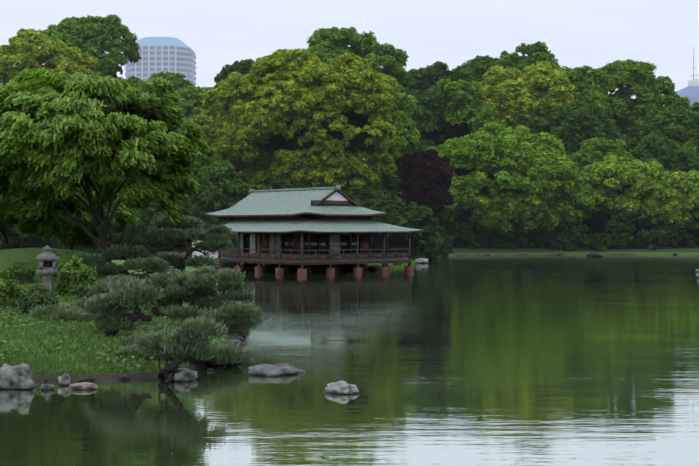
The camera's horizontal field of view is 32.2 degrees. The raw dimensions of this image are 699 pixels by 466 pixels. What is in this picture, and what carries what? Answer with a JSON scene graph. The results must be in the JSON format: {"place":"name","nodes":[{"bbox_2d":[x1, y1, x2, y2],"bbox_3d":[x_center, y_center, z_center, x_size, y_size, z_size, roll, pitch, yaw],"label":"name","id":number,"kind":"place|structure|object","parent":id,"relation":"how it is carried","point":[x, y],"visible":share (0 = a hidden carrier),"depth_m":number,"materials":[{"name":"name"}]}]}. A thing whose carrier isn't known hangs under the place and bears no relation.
{"place":"outdoors","nodes":[
{"label":"outdoors","id":0,"kind":"place"},
{"bbox_2d":[191,240,236,268],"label":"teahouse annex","id":1,"kind":"object","parent":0,"point":[231,265],"visible":0.02,"depth_m":100.40,"materials":[{"name":"white"}]},
{"bbox_2d":[0,255,698,465],"bbox_3d":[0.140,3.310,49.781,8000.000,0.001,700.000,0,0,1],"label":"pond water","id":2,"kind":"structure","parent":0,"point":[525,360],"depth_m":27.50,"materials":[{"name":"green liquid"}]},
{"bbox_2d":[0,0,698,105],"bbox_3d":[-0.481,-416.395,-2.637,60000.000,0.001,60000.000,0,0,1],"label":"sky","id":3,"kind":"structure","parent":0,"point":[215,36],"depth_m":2516.19,"materials":[{"name":"white"}]},
{"bbox_2d":[0,247,698,381],"bbox_3d":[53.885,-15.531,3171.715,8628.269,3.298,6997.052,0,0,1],"label":"ground","id":4,"kind":"structure","parent":0,"point":[9,257],"depth_m":61.48,"materials":[{"name":"green plant"}]},
{"bbox_2d":[0,240,30,249],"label":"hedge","id":5,"kind":"object","parent":4,"relation":"on","point":[8,245],"visible":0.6,"depth_m":63.83,"materials":[{"name":"green plant"}]},
{"bbox_2d":[0,171,70,243],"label":"tree","id":6,"kind":"object","parent":4,"relation":"on","point":[53,214],"visible":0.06,"depth_m":63.21,"materials":[{"name":"green plant"}]},
{"bbox_2d":[34,245,60,296],"bbox_3d":[-11.206,1.469,44.911,0.972,2.038,0.974,0,0,-19],"label":"stone lantern","id":7,"kind":"object","parent":4,"relation":"on","point":[47,258],"visible":0.71,"depth_m":44.70,"materials":[{"name":"grey stone"}]},
{"bbox_2d":[0,28,102,97],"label":"tree","id":8,"kind":"object","parent":4,"relation":"on","point":[30,49],"visible":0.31,"depth_m":195.04,"materials":[{"name":"green plant"}]},
{"bbox_2d":[2,168,139,249],"bbox_3d":[-15.271,-1.742,65.784,7.326,6.964,5.828,0,0,1],"label":"tree","id":9,"kind":"object","parent":4,"relation":"on","point":[68,231],"visible":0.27,"depth_m":63.93,"materials":[{"name":"green plant"}]},
{"bbox_2d":[35,14,141,101],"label":"tree","id":10,"kind":"object","parent":4,"relation":"on","point":[96,37],"visible":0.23,"depth_m":210.20,"materials":[{"name":"green plant"}]},
{"bbox_2d":[30,293,177,331],"bbox_3d":[-7.409,2.778,37.009,4.629,1.935,3.200,0,0,-12],"label":"pine","id":11,"kind":"object","parent":4,"relation":"on","point":[68,313],"visible":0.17,"depth_m":36.34,"materials":[{"name":"green plant"}]},
{"bbox_2d":[0,67,210,277],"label":"tree","id":12,"kind":"object","parent":4,"relation":"on","point":[52,146],"visible":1,"depth_m":53.26,"materials":[{"name":"green plant"}]},
{"bbox_2d":[0,249,227,374],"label":"ground cover","id":13,"kind":"object","parent":4,"relation":"on","point":[81,332],"visible":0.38,"depth_m":31.08,"materials":[{"name":"green plant"}]},
{"bbox_2d":[77,242,185,279],"bbox_3d":[-10.034,1.577,56.113,5.316,2.317,3.186,0,0,18],"label":"pine","id":14,"kind":"object","parent":4,"relation":"on","point":[147,263],"visible":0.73,"depth_m":55.68,"materials":[{"name":"green plant"}]},
{"bbox_2d":[125,37,195,84],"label":"tower","id":15,"kind":"structure","parent":4,"relation":"on","point":[167,54],"depth_m":682.88,"materials":[{"name":"grey"}]},
{"bbox_2d":[95,214,238,271],"bbox_3d":[-9.604,1.121,63.059,7.520,4.263,3.710,0,0,1],"label":"pine","id":16,"kind":"object","parent":4,"relation":"on","point":[192,224],"visible":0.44,"depth_m":63.01,"materials":[{"name":"green plant"}]},
{"bbox_2d":[81,220,257,381],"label":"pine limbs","id":17,"kind":"object","parent":4,"relation":"on","point":[116,317],"visible":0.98,"depth_m":38.81,"materials":[{"name":"green plant"}]},
{"bbox_2d":[134,71,218,132],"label":"tree","id":18,"kind":"object","parent":4,"relation":"on","point":[192,98],"visible":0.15,"depth_m":209.45,"materials":[{"name":"green plant"}]},
{"bbox_2d":[106,329,253,367],"bbox_3d":[-4.282,3.159,31.368,3.673,1.206,2.983,0,0,1],"label":"pine","id":19,"kind":"object","parent":4,"relation":"on","point":[225,354],"visible":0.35,"depth_m":30.45,"materials":[{"name":"green plant"}]},
{"bbox_2d":[99,268,262,319],"bbox_3d":[-6.694,2.956,46.959,6.671,3.252,3.933,0,0,1],"label":"pine","id":20,"kind":"object","parent":4,"relation":"on","point":[157,280],"visible":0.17,"depth_m":46.28,"materials":[{"name":"green plant"}]},
{"bbox_2d":[179,155,249,219],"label":"tree","id":21,"kind":"object","parent":4,"relation":"on","point":[219,178],"visible":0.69,"depth_m":121.64,"materials":[{"name":"green plant"}]},
{"bbox_2d":[188,71,274,182],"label":"tree","id":22,"kind":"object","parent":4,"relation":"on","point":[211,123],"visible":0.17,"depth_m":138.53,"materials":[{"name":"green plant"}]},
{"bbox_2d":[213,58,292,169],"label":"tree","id":23,"kind":"object","parent":4,"relation":"on","point":[242,67],"depth_m":215.56,"materials":[{"name":"green plant"}]},
{"bbox_2d":[214,48,402,191],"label":"tree","id":24,"kind":"object","parent":4,"relation":"on","point":[296,100],"visible":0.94,"depth_m":132.37,"materials":[{"name":"green plant"}]},
{"bbox_2d":[216,258,413,274],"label":"deck supports","id":25,"kind":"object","parent":4,"relation":"on","point":[358,268],"depth_m":93.78,"materials":[{"name":"wood"}]},
{"bbox_2d":[220,214,372,259],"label":"teahouse walls","id":26,"kind":"structure","parent":25,"relation":"on","point":[311,241],"depth_m":95.29,"materials":[{"name":"brown wood"}]},
{"bbox_2d":[204,189,387,216],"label":"upper roof","id":27,"kind":"structure","parent":26,"relation":"on","point":[275,203],"depth_m":96.80,"materials":[{"name":"grey tile"}]},
{"bbox_2d":[225,185,361,209],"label":"roof trim","id":28,"kind":"structure","parent":27,"relation":"on","point":[325,202],"depth_m":95.58,"materials":[{"name":"grey"}]},
{"bbox_2d":[224,220,424,232],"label":"lower roof","id":29,"kind":"structure","parent":26,"relation":"attached to","point":[312,226],"depth_m":93.71,"materials":[{"name":"grey tile"}]},
{"bbox_2d":[219,232,410,260],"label":"veranda","id":30,"kind":"object","parent":25,"relation":"on","point":[386,254],"visible":0.81,"depth_m":93.64,"materials":[{"name":"brown wood"}]},
{"bbox_2d":[0,176,698,260],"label":"understory","id":31,"kind":"object","parent":4,"relation":"on","point":[597,228],"visible":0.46,"depth_m":154.06,"materials":[{"name":"green plant"}]},
{"bbox_2d":[0,253,698,393],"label":"rocks","id":32,"kind":"object","parent":4,"relation":"on","point":[20,376],"visible":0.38,"depth_m":28.02,"materials":[{"name":"stone"}]},
{"bbox_2d":[0,242,698,314],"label":"shrubs","id":33,"kind":"object","parent":4,"relation":"on","point":[79,278],"visible":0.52,"depth_m":45.99,"materials":[{"name":"green plant"}]},
{"bbox_2d":[290,27,425,157],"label":"tree","id":34,"kind":"object","parent":4,"relation":"on","point":[325,44],"visible":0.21,"depth_m":210.02,"materials":[{"name":"green plant"}]},
{"bbox_2d":[342,163,406,196],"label":"tree","id":35,"kind":"object","parent":4,"relation":"on","point":[392,181],"visible":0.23,"depth_m":142.88,"materials":[{"name":"green plant"}]},
{"bbox_2d":[333,81,420,188],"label":"tree","id":36,"kind":"object","parent":4,"relation":"on","point":[405,131],"visible":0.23,"depth_m":146.65,"materials":[{"name":"green plant"}]},
{"bbox_2d":[386,149,453,223],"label":"tree","id":37,"kind":"object","parent":4,"relation":"on","point":[427,174],"visible":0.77,"depth_m":143.98,"materials":[{"name":"purple plant"}]},
{"bbox_2d":[396,61,461,130],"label":"tree","id":38,"kind":"object","parent":4,"relation":"on","point":[414,82],"visible":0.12,"depth_m":206.28,"materials":[{"name":"green plant"}]},
{"bbox_2d":[405,88,474,153],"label":"tree","id":39,"kind":"object","parent":4,"relation":"on","point":[431,124],"visible":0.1,"depth_m":175.66,"materials":[{"name":"green plant"}]},
{"bbox_2d":[424,78,494,168],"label":"tree","id":40,"kind":"object","parent":4,"relation":"on","point":[470,110],"visible":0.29,"depth_m":171.69,"materials":[{"name":"green plant"}]},
{"bbox_2d":[452,55,499,83],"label":"tree","id":41,"kind":"object","parent":4,"relation":"on","point":[477,67],"visible":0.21,"depth_m":215.48,"materials":[{"name":"green plant"}]},
{"bbox_2d":[432,122,595,235],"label":"tree","id":42,"kind":"object","parent":4,"relation":"on","point":[500,181],"visible":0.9,"depth_m":152.76,"materials":[{"name":"green plant"}]},
{"bbox_2d":[490,41,560,73],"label":"tree","id":43,"kind":"object","parent":4,"relation":"on","point":[537,52],"visible":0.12,"depth_m":211.17,"materials":[{"name":"green plant"}]},
{"bbox_2d":[465,61,586,147],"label":"tree","id":44,"kind":"object","parent":4,"relation":"on","point":[513,96],"visible":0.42,"depth_m":178.22,"materials":[{"name":"green plant"}]},
{"bbox_2d":[513,98,621,156],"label":"tree","id":45,"kind":"object","parent":4,"relation":"on","point":[566,124],"visible":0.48,"depth_m":173.13,"materials":[{"name":"green plant"}]},
{"bbox_2d":[559,65,615,136],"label":"tree","id":46,"kind":"object","parent":4,"relation":"on","point":[595,89],"visible":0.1,"depth_m":186.32,"materials":[{"name":"green plant"}]},
{"bbox_2d":[567,137,634,170],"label":"tree","id":47,"kind":"object","parent":4,"relation":"on","point":[590,152],"visible":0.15,"depth_m":166.17,"materials":[{"name":"green plant"}]},
{"bbox_2d":[580,155,690,246],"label":"tree","id":48,"kind":"object","parent":4,"relation":"on","point":[632,185],"visible":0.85,"depth_m":157.00,"materials":[{"name":"green plant"}]},
{"bbox_2d":[587,59,691,139],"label":"tree","id":49,"kind":"object","parent":4,"relation":"on","point":[643,84],"visible":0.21,"depth_m":196.81,"materials":[{"name":"green plant"}]},
{"bbox_2d":[624,103,698,163],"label":"tree","id":50,"kind":"object","parent":4,"relation":"on","point":[678,123],"visible":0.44,"depth_m":175.18,"materials":[{"name":"green plant"}]},
{"bbox_2d":[629,135,698,173],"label":"tree","id":51,"kind":"object","parent":4,"relation":"on","point":[669,155],"visible":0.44,"depth_m":168.29,"materials":[{"name":"green plant"}]},
{"bbox_2d":[658,169,698,229],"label":"tree","id":52,"kind":"object","parent":4,"relation":"on","point":[687,186],"visible":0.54,"depth_m":157.40,"materials":[{"name":"green plant"}]},
{"bbox_2d":[676,51,698,106],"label":"building","id":53,"kind":"structure","parent":4,"relation":"on","point":[691,91],"depth_m":518.22,"materials":[{"name":"blue"}]},
{"bbox_2d":[691,102,698,112],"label":"tree","id":54,"kind":"object","parent":4,"relation":"on","point":[695,107],"depth_m":195.86,"materials":[{"name":"green plant"}]}
]}

